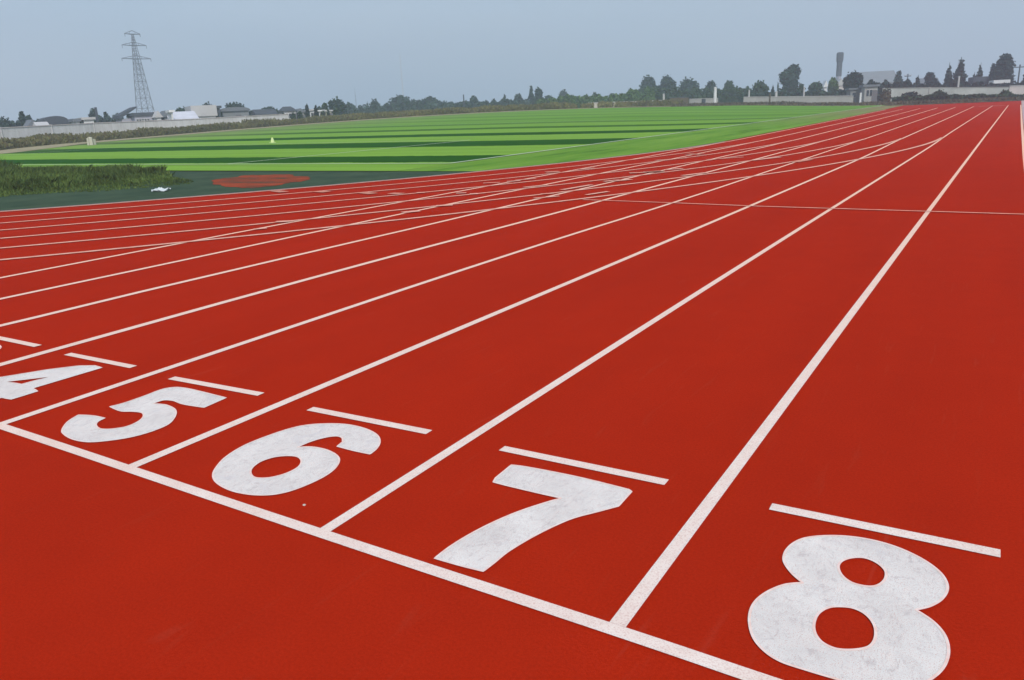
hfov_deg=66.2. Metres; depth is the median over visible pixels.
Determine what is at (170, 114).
shed
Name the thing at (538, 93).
tree
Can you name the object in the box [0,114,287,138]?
boundary wall
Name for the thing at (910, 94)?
shrub
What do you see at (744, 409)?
running track
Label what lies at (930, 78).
tree
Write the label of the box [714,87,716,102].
concrete post
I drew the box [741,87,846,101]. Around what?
tree belt
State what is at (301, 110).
house
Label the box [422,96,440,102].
tree
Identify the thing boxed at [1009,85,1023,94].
boundary wall
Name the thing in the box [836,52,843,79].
water tower
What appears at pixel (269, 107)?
tree
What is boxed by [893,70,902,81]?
tree
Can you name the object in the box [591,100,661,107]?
wall
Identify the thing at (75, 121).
house
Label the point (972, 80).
pavilion
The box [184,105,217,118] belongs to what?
house
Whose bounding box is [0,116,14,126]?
tree
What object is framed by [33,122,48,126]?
house
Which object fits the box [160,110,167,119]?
house
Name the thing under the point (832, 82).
tree
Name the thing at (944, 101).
verge plants
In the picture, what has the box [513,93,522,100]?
tree
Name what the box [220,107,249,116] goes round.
shed
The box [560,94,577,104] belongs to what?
tree
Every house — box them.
[23,119,34,125]
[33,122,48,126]
[68,118,80,124]
[76,117,95,122]
[126,112,153,120]
[152,111,162,119]
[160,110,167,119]
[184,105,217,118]
[278,106,297,118]
[296,108,304,118]
[304,109,314,116]
[822,81,827,91]
[837,78,843,89]
[988,79,1010,84]
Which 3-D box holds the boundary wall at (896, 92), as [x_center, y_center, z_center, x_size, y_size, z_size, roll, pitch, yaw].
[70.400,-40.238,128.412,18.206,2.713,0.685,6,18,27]
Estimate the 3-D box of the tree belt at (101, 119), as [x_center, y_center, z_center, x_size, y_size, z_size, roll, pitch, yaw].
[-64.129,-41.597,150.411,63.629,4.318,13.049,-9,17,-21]
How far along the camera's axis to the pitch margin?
30.66 m
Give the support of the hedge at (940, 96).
on the ground at (590, 108)
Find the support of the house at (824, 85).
on the ground at (590, 108)
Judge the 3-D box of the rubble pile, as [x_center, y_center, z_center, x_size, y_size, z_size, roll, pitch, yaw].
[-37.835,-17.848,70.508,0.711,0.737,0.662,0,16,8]
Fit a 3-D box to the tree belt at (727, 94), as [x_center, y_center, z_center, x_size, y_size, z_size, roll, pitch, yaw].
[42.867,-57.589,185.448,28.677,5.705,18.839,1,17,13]
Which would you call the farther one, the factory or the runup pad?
the factory
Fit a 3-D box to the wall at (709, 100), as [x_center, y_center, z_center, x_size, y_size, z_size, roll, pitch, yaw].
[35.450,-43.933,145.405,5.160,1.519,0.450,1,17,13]
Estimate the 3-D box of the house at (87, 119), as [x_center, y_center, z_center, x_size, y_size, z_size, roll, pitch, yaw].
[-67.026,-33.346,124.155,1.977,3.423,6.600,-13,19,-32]
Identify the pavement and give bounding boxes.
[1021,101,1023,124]
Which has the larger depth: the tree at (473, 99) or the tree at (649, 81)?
the tree at (649, 81)
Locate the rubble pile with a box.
[86,137,95,144]
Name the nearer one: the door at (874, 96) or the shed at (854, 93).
the door at (874, 96)
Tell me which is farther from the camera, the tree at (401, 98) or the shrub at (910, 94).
the tree at (401, 98)
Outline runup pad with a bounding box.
[212,174,309,187]
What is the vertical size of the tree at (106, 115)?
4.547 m
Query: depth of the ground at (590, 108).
99.46 m
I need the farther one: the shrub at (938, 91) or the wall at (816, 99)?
the wall at (816, 99)
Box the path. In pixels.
[0,100,1014,153]
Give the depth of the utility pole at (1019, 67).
161.58 m
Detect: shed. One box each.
[37,116,69,125]
[165,110,174,119]
[167,111,198,119]
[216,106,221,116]
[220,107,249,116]
[251,109,277,115]
[845,88,860,101]
[859,84,879,101]
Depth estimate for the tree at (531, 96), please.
209.56 m
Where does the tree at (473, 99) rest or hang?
on the ground at (590, 108)
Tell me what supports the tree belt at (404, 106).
on the ground at (590, 108)
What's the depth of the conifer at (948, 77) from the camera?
154.87 m
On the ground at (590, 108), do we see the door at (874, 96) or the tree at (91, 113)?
the tree at (91, 113)
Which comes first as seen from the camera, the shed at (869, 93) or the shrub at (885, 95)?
the shrub at (885, 95)
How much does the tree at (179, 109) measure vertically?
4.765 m
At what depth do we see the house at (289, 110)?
141.21 m
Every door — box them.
[855,92,860,101]
[871,90,877,101]
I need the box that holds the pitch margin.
[401,105,902,170]
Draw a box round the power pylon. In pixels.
[121,30,153,112]
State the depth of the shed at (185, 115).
127.47 m
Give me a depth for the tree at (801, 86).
161.49 m
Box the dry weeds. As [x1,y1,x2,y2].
[0,99,682,149]
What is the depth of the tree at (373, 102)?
216.71 m
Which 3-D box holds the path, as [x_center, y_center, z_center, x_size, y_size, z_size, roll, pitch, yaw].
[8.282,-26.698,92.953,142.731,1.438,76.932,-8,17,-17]
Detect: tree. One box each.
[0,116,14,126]
[18,111,27,125]
[88,108,95,117]
[103,111,108,119]
[175,106,184,111]
[225,102,243,107]
[261,106,278,110]
[321,102,328,109]
[328,96,346,114]
[370,98,379,106]
[388,95,410,105]
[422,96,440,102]
[469,95,477,102]
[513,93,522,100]
[528,85,535,99]
[534,87,543,98]
[559,89,567,96]
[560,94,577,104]
[639,74,656,90]
[659,74,676,87]
[678,76,699,90]
[705,80,716,90]
[724,80,733,87]
[752,80,768,92]
[777,64,801,92]
[797,83,805,89]
[808,81,822,90]
[827,77,838,90]
[842,70,863,92]
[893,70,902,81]
[923,72,937,84]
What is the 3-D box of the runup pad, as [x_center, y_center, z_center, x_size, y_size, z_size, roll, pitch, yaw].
[-6.924,-4.403,21.629,2.577,0.001,5.230,-13,19,-31]
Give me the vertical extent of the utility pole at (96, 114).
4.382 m
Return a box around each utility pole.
[94,107,99,122]
[1014,64,1023,82]
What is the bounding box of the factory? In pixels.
[859,70,895,84]
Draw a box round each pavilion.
[112,106,136,121]
[968,76,991,84]
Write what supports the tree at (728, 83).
on the ground at (590, 108)
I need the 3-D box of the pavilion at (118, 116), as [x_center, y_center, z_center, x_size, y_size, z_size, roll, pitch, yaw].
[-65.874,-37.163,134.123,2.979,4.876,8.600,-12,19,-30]
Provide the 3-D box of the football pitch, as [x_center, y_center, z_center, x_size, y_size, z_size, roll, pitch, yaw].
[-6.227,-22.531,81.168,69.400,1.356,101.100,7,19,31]
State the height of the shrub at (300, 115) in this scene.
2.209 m
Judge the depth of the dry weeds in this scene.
112.98 m
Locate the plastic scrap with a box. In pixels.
[151,187,170,191]
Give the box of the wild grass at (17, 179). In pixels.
[0,158,193,196]
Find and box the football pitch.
[0,105,883,170]
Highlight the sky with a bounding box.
[0,0,1023,121]
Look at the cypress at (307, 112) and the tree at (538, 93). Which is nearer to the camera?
the cypress at (307, 112)
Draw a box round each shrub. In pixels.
[291,112,295,119]
[297,111,303,118]
[333,107,338,115]
[878,88,891,101]
[901,91,922,96]
[932,89,946,93]
[997,89,1011,94]
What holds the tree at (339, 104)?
on the ground at (590, 108)
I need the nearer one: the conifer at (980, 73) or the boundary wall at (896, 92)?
the boundary wall at (896, 92)
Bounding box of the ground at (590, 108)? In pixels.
[3,101,1003,170]
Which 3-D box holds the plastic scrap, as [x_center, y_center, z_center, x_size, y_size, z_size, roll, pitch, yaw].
[-8.660,-3.722,19.398,0.428,0.099,0.342,-2,16,4]
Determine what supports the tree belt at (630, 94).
on the ground at (590, 108)
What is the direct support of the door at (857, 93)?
in the shed at (854, 93)
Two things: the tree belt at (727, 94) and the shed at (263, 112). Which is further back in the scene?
the tree belt at (727, 94)
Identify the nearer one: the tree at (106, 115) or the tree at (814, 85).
the tree at (106, 115)
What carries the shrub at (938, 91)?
on the ground at (590, 108)
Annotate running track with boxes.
[0,101,1023,679]
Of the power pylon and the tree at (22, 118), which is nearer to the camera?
the tree at (22, 118)
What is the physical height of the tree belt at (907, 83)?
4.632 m
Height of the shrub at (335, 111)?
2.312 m
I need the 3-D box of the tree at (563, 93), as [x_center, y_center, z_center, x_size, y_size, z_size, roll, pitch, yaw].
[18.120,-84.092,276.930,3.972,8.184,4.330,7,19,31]
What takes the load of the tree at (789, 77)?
on the ground at (590, 108)
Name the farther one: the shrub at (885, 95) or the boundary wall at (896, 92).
the boundary wall at (896, 92)
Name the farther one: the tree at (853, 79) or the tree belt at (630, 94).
the tree belt at (630, 94)
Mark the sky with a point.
(62, 58)
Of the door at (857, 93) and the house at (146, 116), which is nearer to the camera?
the house at (146, 116)
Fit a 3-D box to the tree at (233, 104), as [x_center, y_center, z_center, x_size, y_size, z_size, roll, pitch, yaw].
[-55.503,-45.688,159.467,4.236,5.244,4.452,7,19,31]
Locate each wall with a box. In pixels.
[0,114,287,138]
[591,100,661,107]
[689,98,717,102]
[743,96,852,102]
[882,87,1008,99]
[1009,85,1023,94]
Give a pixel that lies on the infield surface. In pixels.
(202, 184)
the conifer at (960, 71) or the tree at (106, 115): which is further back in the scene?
the conifer at (960, 71)
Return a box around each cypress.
[305,104,309,116]
[313,105,318,115]
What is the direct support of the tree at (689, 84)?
on the ground at (590, 108)
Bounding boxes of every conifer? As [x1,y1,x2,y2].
[944,63,952,83]
[953,57,967,82]
[976,65,982,76]
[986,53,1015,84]
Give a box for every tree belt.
[11,106,329,126]
[345,98,536,113]
[536,86,655,107]
[636,86,751,102]
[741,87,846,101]
[863,79,1023,100]
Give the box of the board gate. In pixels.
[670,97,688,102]
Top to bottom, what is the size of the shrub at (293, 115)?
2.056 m
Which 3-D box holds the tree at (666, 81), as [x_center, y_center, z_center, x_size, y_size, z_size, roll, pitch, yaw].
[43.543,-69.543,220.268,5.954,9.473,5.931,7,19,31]
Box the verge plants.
[671,96,1023,106]
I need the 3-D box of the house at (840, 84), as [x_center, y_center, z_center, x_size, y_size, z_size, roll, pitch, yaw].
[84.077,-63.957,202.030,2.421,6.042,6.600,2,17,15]
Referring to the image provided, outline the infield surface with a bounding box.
[0,168,473,210]
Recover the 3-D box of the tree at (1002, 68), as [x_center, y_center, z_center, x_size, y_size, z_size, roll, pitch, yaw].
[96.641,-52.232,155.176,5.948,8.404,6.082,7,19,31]
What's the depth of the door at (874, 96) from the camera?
139.86 m
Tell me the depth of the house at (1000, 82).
148.69 m
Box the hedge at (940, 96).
[891,93,1023,101]
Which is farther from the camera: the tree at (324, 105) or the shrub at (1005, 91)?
the tree at (324, 105)
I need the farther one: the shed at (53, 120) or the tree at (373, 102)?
the tree at (373, 102)
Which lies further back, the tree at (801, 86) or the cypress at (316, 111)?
the tree at (801, 86)
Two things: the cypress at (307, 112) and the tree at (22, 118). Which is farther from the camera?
the cypress at (307, 112)
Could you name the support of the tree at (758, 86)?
on the ground at (590, 108)
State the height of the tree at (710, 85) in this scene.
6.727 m

